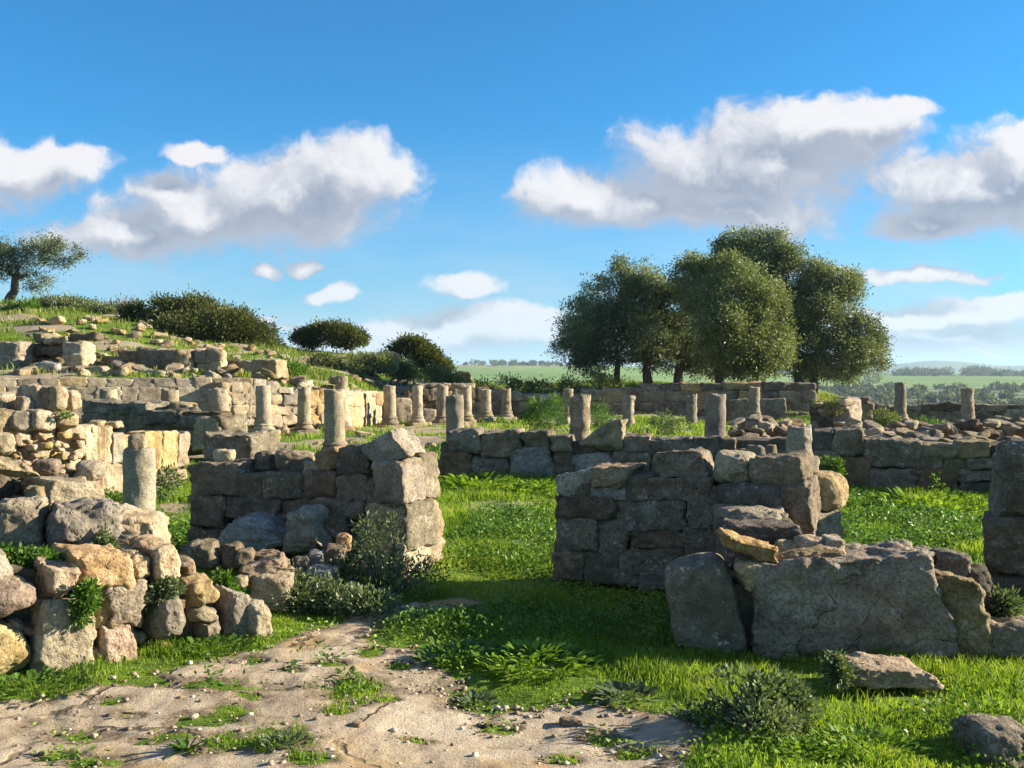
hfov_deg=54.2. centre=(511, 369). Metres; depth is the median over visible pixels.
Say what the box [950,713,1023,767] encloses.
boulder
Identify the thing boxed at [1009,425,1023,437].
rubble stone
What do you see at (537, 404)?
tall weed
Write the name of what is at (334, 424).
column
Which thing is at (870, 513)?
ground weeds
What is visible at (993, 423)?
rubble stone
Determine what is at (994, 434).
rubble stone
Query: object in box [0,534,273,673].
dry stone wall
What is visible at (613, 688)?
dock weed
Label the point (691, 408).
column
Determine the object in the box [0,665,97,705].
dock weed
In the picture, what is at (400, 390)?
rubble stone
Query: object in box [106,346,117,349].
rubble stone
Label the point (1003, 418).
rubble stone
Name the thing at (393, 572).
spiny shrub
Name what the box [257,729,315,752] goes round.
dock weed
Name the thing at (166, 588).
wall plant
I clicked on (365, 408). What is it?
retaining wall
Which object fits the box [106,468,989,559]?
grass
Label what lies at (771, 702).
leafy shrub
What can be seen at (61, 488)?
rubble wall
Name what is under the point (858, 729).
dock weed
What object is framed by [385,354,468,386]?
hill shrub
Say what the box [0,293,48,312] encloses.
hill shrub
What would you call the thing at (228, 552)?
fallen boulder
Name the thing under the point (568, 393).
column
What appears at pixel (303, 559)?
fallen boulder
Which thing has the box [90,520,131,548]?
wall plant
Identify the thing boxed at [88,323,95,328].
rubble stone
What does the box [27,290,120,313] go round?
hill shrub
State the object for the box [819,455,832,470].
wall weed
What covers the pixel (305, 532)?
fallen boulder
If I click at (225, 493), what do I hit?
block wall
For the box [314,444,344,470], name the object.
stone block
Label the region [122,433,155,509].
column
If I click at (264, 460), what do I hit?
stone
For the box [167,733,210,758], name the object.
rosette weed
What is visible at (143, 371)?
fallen stone
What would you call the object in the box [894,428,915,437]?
rubble stone
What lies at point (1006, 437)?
rubble stone
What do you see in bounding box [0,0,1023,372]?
sky
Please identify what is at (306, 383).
rubble stone
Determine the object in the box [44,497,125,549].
boulder
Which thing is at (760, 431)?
rubble stone
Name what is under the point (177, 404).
stone
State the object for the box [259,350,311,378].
hill shrub
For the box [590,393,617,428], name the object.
tall weed
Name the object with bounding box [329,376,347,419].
column
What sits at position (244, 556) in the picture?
fallen boulder
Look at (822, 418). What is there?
ruined pier
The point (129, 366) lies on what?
rubble stone
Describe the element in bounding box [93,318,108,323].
rubble stone
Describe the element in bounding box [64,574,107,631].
wall plant
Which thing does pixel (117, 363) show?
rubble stone
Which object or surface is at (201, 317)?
hill shrub
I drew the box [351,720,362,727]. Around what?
stone
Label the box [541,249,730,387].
olive tree
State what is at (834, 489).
round stone
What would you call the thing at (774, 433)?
rubble stone
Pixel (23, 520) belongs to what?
boulder
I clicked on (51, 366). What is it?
fallen stone
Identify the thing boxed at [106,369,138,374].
fallen stone
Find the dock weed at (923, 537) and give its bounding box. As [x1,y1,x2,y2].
[857,532,944,546]
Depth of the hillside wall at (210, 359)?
26.35 m
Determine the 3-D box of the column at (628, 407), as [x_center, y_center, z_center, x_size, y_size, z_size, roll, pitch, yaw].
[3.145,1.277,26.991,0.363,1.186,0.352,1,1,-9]
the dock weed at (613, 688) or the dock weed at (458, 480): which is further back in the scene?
the dock weed at (458, 480)
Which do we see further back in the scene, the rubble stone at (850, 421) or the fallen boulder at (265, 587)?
the rubble stone at (850, 421)
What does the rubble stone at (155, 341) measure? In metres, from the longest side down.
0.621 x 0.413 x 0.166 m
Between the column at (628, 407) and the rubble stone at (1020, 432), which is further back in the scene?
the column at (628, 407)
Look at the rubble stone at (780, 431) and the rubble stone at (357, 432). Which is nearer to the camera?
the rubble stone at (780, 431)
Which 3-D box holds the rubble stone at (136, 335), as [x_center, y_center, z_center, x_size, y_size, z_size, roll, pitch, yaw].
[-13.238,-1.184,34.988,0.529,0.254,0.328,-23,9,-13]
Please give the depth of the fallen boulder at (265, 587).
6.95 m
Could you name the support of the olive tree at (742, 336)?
on the ground at (528, 375)
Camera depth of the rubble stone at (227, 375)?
25.39 m
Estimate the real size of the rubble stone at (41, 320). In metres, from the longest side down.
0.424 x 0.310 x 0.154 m
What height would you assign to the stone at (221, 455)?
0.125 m
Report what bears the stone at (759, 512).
on the boulder wall at (810, 593)
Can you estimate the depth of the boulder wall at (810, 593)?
5.93 m
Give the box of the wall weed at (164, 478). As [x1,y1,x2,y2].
[156,462,187,501]
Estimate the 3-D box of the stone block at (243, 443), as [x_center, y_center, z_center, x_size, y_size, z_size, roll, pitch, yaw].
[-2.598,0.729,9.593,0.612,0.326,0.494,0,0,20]
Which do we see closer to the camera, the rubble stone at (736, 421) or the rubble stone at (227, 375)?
the rubble stone at (736, 421)
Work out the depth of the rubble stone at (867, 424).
18.08 m
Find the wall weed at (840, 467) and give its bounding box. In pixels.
[827,455,847,476]
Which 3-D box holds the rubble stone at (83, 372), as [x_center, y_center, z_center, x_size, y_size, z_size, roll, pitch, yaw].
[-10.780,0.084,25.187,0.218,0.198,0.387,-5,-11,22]
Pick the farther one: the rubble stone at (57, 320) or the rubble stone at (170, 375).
the rubble stone at (57, 320)
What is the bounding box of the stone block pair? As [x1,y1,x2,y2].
[844,395,874,427]
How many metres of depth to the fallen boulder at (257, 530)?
8.10 m
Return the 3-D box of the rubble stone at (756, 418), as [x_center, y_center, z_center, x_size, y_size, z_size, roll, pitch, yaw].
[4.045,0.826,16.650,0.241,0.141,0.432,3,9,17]
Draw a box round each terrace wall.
[396,383,559,421]
[559,381,816,422]
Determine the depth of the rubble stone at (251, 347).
37.73 m
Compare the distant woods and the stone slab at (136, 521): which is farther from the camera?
the distant woods
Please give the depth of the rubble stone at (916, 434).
15.31 m
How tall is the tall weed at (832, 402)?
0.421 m
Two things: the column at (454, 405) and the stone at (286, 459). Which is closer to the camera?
the stone at (286, 459)
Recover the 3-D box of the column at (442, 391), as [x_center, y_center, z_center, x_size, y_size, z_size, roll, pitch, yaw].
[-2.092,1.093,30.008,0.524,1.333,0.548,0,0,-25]
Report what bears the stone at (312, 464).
on the block wall at (225, 493)
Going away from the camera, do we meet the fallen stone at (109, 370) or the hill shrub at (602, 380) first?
the fallen stone at (109, 370)
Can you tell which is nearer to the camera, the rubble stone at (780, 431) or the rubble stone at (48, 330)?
the rubble stone at (780, 431)
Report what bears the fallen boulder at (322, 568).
on the ground at (528, 375)
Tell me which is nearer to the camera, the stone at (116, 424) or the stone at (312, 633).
the stone at (312, 633)
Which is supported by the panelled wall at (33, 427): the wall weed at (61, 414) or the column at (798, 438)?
the wall weed at (61, 414)
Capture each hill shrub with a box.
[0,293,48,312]
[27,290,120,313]
[91,293,152,311]
[112,283,286,347]
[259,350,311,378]
[287,316,373,351]
[300,343,403,378]
[380,331,458,374]
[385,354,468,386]
[467,371,554,393]
[548,365,629,392]
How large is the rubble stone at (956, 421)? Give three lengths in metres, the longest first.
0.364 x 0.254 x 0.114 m
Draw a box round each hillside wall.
[0,331,108,371]
[101,346,194,370]
[192,348,251,375]
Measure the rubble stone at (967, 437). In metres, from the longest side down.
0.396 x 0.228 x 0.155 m
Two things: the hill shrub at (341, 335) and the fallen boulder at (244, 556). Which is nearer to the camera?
the fallen boulder at (244, 556)
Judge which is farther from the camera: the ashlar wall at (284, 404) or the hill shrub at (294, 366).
the hill shrub at (294, 366)
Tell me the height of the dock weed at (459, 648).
0.132 m
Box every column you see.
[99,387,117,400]
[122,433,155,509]
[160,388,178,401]
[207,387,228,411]
[247,385,280,435]
[289,385,319,436]
[320,389,347,450]
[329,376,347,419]
[375,385,403,427]
[405,385,431,425]
[432,384,448,423]
[445,395,463,441]
[451,383,476,426]
[475,388,496,421]
[497,388,516,420]
[556,388,572,424]
[569,394,590,440]
[622,395,635,428]
[686,393,696,423]
[704,393,725,436]
[743,386,760,417]
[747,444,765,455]
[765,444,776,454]
[785,424,819,469]
[894,382,908,419]
[960,387,974,420]
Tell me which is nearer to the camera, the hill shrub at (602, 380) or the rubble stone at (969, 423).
the rubble stone at (969, 423)
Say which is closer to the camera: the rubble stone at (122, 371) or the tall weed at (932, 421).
the tall weed at (932, 421)
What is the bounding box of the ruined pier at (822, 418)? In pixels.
[809,396,861,428]
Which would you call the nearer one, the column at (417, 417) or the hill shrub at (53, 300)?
the column at (417, 417)
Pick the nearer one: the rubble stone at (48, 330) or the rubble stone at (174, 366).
the rubble stone at (174, 366)
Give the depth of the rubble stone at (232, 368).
26.15 m
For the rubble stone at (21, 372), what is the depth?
25.01 m
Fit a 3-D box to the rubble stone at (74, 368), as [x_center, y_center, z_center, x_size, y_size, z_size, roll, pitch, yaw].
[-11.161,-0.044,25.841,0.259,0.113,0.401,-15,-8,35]
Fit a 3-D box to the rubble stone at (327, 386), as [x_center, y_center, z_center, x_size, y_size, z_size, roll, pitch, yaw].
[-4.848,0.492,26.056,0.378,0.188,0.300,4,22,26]
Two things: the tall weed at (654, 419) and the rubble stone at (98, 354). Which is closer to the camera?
the tall weed at (654, 419)
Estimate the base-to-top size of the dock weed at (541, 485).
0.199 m
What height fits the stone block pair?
0.792 m
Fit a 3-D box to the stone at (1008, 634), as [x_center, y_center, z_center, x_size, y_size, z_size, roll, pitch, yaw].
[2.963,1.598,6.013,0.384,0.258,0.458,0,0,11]
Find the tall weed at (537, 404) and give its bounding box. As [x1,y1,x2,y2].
[519,391,569,430]
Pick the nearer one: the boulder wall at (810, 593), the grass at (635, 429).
the boulder wall at (810, 593)
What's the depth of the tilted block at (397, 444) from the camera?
8.16 m
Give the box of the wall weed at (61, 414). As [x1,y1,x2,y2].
[58,408,74,419]
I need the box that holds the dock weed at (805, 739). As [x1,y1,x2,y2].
[760,733,843,763]
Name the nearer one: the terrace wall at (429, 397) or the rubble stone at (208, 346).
the terrace wall at (429, 397)
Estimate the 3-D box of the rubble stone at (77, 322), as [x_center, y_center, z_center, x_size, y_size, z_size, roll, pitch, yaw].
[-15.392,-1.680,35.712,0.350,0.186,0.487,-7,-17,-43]
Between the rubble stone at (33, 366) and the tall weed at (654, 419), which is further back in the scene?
the rubble stone at (33, 366)
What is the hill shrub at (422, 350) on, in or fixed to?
on the ground at (528, 375)
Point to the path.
(289, 704)
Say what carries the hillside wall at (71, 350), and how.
on the ground at (528, 375)
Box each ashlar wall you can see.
[0,377,252,423]
[212,379,345,427]
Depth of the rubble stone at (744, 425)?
16.46 m
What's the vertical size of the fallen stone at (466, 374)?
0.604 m
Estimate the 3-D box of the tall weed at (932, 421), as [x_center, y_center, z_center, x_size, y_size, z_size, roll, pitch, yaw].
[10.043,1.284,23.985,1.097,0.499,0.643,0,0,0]
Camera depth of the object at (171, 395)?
19.37 m
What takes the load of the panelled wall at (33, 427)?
on the ground at (528, 375)
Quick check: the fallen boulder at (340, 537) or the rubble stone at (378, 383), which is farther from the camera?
the rubble stone at (378, 383)
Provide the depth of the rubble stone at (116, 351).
29.23 m
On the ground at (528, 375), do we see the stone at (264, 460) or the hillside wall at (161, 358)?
the hillside wall at (161, 358)
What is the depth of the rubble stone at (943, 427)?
15.76 m
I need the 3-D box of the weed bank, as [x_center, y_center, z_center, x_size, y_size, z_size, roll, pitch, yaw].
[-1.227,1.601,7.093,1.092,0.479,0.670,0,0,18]
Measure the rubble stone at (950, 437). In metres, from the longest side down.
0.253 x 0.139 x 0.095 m
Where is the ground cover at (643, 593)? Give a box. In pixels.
[7,471,1023,767]
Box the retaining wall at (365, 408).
[344,390,383,428]
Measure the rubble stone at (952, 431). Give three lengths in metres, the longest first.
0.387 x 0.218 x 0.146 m
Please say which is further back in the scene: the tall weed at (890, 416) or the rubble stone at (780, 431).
the tall weed at (890, 416)
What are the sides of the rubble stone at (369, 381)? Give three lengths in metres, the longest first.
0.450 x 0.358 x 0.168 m
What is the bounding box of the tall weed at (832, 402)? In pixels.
[811,395,846,414]
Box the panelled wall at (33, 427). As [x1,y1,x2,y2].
[0,383,189,494]
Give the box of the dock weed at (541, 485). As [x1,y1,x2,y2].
[497,478,556,494]
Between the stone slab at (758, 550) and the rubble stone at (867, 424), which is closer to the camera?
the stone slab at (758, 550)
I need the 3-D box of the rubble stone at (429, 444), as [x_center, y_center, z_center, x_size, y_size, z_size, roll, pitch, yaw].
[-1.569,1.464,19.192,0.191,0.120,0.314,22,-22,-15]
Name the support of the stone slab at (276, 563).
on the fallen boulder at (265, 587)
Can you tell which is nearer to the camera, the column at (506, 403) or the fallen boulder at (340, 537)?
the fallen boulder at (340, 537)
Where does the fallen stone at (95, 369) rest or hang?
on the ground at (528, 375)
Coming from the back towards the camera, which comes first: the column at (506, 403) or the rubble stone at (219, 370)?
the column at (506, 403)
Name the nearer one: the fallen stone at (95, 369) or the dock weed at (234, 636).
the dock weed at (234, 636)
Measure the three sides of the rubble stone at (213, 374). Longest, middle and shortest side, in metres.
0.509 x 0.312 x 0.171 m
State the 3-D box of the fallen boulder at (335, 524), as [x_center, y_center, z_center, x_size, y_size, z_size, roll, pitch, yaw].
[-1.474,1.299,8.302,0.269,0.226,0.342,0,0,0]
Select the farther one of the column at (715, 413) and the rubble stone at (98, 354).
the rubble stone at (98, 354)
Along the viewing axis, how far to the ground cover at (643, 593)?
6.17 m
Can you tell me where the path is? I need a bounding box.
[0,598,708,767]
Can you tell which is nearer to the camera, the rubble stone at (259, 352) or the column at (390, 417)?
the column at (390, 417)
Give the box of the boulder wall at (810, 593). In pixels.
[664,503,995,662]
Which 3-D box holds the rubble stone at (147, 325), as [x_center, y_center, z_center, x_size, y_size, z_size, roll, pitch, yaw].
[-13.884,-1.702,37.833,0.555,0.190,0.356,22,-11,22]
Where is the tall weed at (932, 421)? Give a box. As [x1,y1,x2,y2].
[913,414,953,423]
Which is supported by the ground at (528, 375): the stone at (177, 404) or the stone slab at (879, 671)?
the stone slab at (879, 671)
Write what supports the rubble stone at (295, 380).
on the rubble stone at (306, 383)
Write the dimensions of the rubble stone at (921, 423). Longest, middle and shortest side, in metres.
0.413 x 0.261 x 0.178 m
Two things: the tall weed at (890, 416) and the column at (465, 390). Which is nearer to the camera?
the tall weed at (890, 416)
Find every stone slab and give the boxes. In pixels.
[117,503,170,545]
[239,552,289,584]
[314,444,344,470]
[716,527,777,563]
[845,651,943,690]
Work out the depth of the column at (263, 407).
21.85 m
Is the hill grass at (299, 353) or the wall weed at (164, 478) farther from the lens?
the hill grass at (299, 353)
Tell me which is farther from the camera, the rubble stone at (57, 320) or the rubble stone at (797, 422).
the rubble stone at (57, 320)
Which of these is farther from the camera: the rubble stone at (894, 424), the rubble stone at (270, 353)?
the rubble stone at (270, 353)
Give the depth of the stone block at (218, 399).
17.85 m
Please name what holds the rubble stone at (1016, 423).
on the ground at (528, 375)
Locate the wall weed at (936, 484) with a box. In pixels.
[921,471,945,492]
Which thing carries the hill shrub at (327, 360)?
on the ground at (528, 375)
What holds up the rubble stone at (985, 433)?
on the rubble stone at (969, 433)
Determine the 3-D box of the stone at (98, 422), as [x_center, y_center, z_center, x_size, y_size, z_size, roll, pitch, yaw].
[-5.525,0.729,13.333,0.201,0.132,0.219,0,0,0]
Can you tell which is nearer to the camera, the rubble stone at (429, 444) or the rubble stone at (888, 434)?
the rubble stone at (888, 434)
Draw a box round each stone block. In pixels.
[203,429,279,460]
[251,358,288,379]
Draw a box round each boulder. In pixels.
[0,496,49,547]
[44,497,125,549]
[75,460,105,480]
[180,538,220,569]
[218,511,286,552]
[220,541,243,570]
[234,547,254,567]
[234,574,247,587]
[250,565,294,611]
[254,549,279,560]
[282,504,335,553]
[292,554,310,576]
[306,563,340,582]
[308,549,323,564]
[322,543,346,567]
[323,512,349,540]
[336,533,351,551]
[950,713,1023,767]
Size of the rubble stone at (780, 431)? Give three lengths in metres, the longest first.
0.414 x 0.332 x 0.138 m
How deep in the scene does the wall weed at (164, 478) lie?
12.55 m
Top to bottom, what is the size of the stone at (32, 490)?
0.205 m
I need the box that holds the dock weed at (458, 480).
[438,471,533,489]
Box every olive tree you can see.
[0,226,99,300]
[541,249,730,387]
[660,246,806,382]
[706,218,901,393]
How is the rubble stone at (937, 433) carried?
on the ground at (528, 375)
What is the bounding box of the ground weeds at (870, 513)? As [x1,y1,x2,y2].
[14,477,1023,765]
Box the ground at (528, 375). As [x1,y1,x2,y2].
[0,301,1023,767]
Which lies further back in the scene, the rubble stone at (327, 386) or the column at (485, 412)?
the column at (485, 412)
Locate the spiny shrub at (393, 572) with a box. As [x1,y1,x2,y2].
[325,507,450,600]
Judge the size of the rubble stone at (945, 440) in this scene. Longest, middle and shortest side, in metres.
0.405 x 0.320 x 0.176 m
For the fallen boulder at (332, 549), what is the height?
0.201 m
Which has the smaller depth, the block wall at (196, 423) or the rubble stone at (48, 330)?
the block wall at (196, 423)
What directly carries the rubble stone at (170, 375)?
on the ground at (528, 375)
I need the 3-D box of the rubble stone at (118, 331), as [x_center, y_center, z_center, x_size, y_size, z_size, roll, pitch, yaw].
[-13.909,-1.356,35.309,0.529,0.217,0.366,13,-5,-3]
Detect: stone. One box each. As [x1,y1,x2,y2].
[13,368,33,375]
[21,365,38,368]
[25,485,45,496]
[32,458,61,475]
[36,318,46,323]
[37,362,61,372]
[42,328,54,332]
[48,315,65,324]
[66,329,75,332]
[71,365,88,370]
[75,319,86,324]
[76,369,90,376]
[85,366,109,373]
[86,316,100,320]
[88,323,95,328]
[88,420,105,425]
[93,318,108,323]
[96,352,109,357]
[105,420,123,427]
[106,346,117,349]
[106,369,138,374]
[108,366,129,376]
[110,328,125,334]
[110,359,126,368]
[111,348,126,355]
[119,363,135,373]
[126,331,141,338]
[132,365,147,372]
[133,326,144,331]
[138,320,151,328]
[140,369,167,376]
[149,332,167,338]
[150,339,162,343]
[157,340,173,347]
[165,362,183,372]
[168,372,180,377]
[168,401,197,408]
[177,366,189,374]
[203,344,220,348]
[205,370,220,377]
[213,449,235,461]
[215,366,229,374]
[218,363,239,374]
[224,373,232,377]
[230,659,249,663]
[247,344,255,350]
[253,450,276,471]
[254,349,263,354]
[255,372,269,379]
[260,368,276,379]
[264,351,275,355]
[274,448,314,470]
[288,375,305,384]
[294,380,313,387]
[300,630,319,636]
[303,460,318,470]
[316,423,323,427]
[319,385,333,388]
[345,425,354,432]
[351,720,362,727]
[355,430,374,436]
[363,379,373,384]
[370,379,383,387]
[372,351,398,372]
[395,386,408,394]
[425,443,435,447]
[455,371,471,382]
[559,716,582,725]
[719,505,781,519]
[728,417,744,425]
[729,430,745,436]
[737,421,756,431]
[741,433,758,437]
[747,414,762,422]
[749,426,764,434]
[756,421,777,432]
[762,418,776,422]
[768,424,786,435]
[773,426,786,436]
[781,418,791,425]
[781,418,802,426]
[812,470,848,511]
[844,417,862,427]
[862,420,881,429]
[864,426,883,435]
[883,432,893,436]
[889,421,909,428]
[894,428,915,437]
[903,419,918,429]
[911,432,923,437]
[917,420,928,426]
[918,427,943,437]
[918,436,939,441]
[919,430,930,436]
[929,423,950,431]
[937,438,952,442]
[939,422,956,435]
[943,436,956,439]
[954,420,967,431]
[955,419,979,429]
[959,436,975,439]
[961,431,989,440]
[973,423,985,431]
[978,431,989,437]
[981,427,999,439]
[982,419,1000,428]
[989,615,1023,661]
[992,418,1015,430]
[994,415,1010,420]
[1002,421,1023,435]
[1002,436,1020,440]
[1004,417,1022,422]
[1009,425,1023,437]
[1015,428,1023,435]
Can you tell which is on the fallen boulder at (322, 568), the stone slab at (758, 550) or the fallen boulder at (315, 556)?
the fallen boulder at (315, 556)
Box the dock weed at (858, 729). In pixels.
[804,719,938,767]
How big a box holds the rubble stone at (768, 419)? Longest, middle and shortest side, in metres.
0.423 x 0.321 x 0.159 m
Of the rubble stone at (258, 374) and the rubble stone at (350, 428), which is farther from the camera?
the rubble stone at (258, 374)
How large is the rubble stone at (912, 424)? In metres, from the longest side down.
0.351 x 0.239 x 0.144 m
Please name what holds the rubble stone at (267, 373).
on the ground at (528, 375)
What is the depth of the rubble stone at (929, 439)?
15.05 m
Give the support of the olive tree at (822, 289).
on the ground at (528, 375)
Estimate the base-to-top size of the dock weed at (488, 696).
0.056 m
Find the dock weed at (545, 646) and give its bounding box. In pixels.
[466,636,604,679]
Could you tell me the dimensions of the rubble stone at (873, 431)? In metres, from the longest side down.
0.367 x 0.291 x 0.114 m
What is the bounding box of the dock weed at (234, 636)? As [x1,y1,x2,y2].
[165,632,254,658]
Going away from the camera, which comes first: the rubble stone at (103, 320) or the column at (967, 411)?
the column at (967, 411)
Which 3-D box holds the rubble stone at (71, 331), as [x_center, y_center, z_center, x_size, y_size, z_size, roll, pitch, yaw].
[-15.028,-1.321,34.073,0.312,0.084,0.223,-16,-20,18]
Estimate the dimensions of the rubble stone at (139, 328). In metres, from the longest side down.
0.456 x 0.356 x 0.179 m
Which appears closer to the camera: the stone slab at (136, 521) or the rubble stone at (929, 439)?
the stone slab at (136, 521)
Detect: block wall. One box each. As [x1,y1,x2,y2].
[81,398,247,455]
[187,443,445,581]
[439,418,785,477]
[552,447,820,591]
[811,423,1000,492]
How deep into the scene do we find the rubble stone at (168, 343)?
33.87 m
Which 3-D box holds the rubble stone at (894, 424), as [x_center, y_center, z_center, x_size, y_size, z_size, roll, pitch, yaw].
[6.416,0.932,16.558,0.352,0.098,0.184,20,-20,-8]
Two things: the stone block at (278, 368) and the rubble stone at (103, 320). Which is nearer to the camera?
the stone block at (278, 368)
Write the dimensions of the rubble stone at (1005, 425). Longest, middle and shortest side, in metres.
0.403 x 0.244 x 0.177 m
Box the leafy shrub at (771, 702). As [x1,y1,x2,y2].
[671,659,836,748]
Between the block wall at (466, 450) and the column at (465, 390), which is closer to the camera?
the block wall at (466, 450)
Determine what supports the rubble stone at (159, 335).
on the ground at (528, 375)
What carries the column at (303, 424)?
on the ground at (528, 375)
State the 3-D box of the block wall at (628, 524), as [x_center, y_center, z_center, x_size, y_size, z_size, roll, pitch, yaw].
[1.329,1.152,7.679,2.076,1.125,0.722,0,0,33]
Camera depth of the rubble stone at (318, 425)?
24.45 m
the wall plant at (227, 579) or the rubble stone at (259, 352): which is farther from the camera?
the rubble stone at (259, 352)
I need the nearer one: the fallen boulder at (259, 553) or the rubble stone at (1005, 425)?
the fallen boulder at (259, 553)
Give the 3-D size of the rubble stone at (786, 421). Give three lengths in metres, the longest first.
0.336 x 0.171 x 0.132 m
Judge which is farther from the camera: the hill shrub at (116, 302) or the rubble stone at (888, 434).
the hill shrub at (116, 302)
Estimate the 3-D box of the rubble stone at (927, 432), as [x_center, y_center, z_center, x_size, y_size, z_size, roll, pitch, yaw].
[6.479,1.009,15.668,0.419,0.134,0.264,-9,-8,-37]
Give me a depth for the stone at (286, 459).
8.80 m
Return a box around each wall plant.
[0,541,66,582]
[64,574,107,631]
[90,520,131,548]
[143,575,186,612]
[211,566,246,591]
[812,648,865,694]
[984,582,1023,620]
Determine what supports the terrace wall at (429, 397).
on the ground at (528, 375)
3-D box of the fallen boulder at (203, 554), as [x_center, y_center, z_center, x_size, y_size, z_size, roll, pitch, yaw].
[-2.310,1.378,7.466,0.298,0.230,0.288,0,0,0]
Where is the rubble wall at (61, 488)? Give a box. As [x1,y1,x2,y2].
[0,456,104,508]
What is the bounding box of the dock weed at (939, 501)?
[853,486,988,510]
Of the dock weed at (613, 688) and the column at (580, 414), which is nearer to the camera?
the dock weed at (613, 688)
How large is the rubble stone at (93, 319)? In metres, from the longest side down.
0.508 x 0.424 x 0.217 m
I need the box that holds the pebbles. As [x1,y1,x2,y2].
[0,613,720,767]
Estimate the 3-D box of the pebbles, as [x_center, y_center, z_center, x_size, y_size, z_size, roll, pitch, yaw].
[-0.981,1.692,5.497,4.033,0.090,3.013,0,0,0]
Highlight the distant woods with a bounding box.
[462,358,1023,404]
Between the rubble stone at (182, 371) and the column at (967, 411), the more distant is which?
the rubble stone at (182, 371)
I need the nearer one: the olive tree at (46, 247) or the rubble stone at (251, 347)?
the rubble stone at (251, 347)
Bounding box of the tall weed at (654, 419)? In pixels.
[647,409,692,433]
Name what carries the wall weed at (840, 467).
on the ground at (528, 375)
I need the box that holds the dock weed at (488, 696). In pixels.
[447,689,501,708]
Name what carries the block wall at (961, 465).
on the ground at (528, 375)
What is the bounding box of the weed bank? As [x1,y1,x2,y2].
[267,556,409,622]
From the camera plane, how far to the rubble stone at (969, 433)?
15.58 m
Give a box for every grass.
[0,295,835,411]
[0,333,881,477]
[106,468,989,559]
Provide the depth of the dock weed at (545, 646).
5.69 m
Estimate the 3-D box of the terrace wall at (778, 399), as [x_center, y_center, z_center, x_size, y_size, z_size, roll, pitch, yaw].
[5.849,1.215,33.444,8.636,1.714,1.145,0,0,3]
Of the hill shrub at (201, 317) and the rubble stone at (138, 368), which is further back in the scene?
the hill shrub at (201, 317)
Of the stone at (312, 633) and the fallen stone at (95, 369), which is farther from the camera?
the fallen stone at (95, 369)
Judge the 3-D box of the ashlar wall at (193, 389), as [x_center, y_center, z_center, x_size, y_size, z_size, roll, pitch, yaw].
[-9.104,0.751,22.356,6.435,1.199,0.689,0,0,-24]
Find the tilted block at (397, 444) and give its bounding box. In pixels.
[362,428,424,461]
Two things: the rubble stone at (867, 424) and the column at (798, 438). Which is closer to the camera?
the column at (798, 438)
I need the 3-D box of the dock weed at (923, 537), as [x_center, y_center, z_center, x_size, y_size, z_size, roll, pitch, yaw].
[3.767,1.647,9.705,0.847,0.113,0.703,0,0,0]
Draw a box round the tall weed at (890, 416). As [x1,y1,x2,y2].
[862,404,909,427]
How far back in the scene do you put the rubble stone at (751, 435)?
15.38 m
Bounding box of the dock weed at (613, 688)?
[587,680,663,705]
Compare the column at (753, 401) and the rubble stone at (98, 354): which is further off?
the column at (753, 401)
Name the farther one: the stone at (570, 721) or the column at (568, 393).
the column at (568, 393)
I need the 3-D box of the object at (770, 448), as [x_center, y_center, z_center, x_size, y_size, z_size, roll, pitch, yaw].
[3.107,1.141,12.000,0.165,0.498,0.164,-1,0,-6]
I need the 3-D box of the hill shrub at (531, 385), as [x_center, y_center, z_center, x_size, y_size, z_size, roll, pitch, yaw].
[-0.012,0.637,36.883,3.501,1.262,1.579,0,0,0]
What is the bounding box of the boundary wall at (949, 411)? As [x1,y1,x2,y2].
[873,401,1023,422]
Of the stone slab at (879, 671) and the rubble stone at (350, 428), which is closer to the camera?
the stone slab at (879, 671)
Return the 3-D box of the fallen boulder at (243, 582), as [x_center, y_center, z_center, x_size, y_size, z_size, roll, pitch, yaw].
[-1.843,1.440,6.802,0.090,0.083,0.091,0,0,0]
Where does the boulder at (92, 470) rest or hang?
on the rubble wall at (61, 488)
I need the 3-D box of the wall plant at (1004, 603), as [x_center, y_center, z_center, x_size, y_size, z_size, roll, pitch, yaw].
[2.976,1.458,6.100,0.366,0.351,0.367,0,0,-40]
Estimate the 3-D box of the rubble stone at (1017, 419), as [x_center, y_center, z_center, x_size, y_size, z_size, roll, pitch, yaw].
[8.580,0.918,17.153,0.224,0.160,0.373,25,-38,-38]
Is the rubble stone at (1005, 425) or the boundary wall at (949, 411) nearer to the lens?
the rubble stone at (1005, 425)
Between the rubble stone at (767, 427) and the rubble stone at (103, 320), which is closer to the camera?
the rubble stone at (767, 427)
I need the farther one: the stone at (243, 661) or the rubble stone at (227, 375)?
the rubble stone at (227, 375)
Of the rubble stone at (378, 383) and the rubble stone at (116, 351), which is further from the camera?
the rubble stone at (378, 383)
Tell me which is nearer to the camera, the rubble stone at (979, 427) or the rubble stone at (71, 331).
the rubble stone at (979, 427)
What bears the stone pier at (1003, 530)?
on the ground at (528, 375)
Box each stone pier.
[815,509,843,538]
[982,438,1023,596]
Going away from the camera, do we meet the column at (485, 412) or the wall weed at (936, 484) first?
the wall weed at (936, 484)
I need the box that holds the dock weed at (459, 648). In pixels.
[409,636,512,671]
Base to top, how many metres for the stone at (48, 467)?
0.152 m
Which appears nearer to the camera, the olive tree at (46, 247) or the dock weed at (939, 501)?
the dock weed at (939, 501)
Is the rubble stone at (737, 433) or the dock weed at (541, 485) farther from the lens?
the rubble stone at (737, 433)

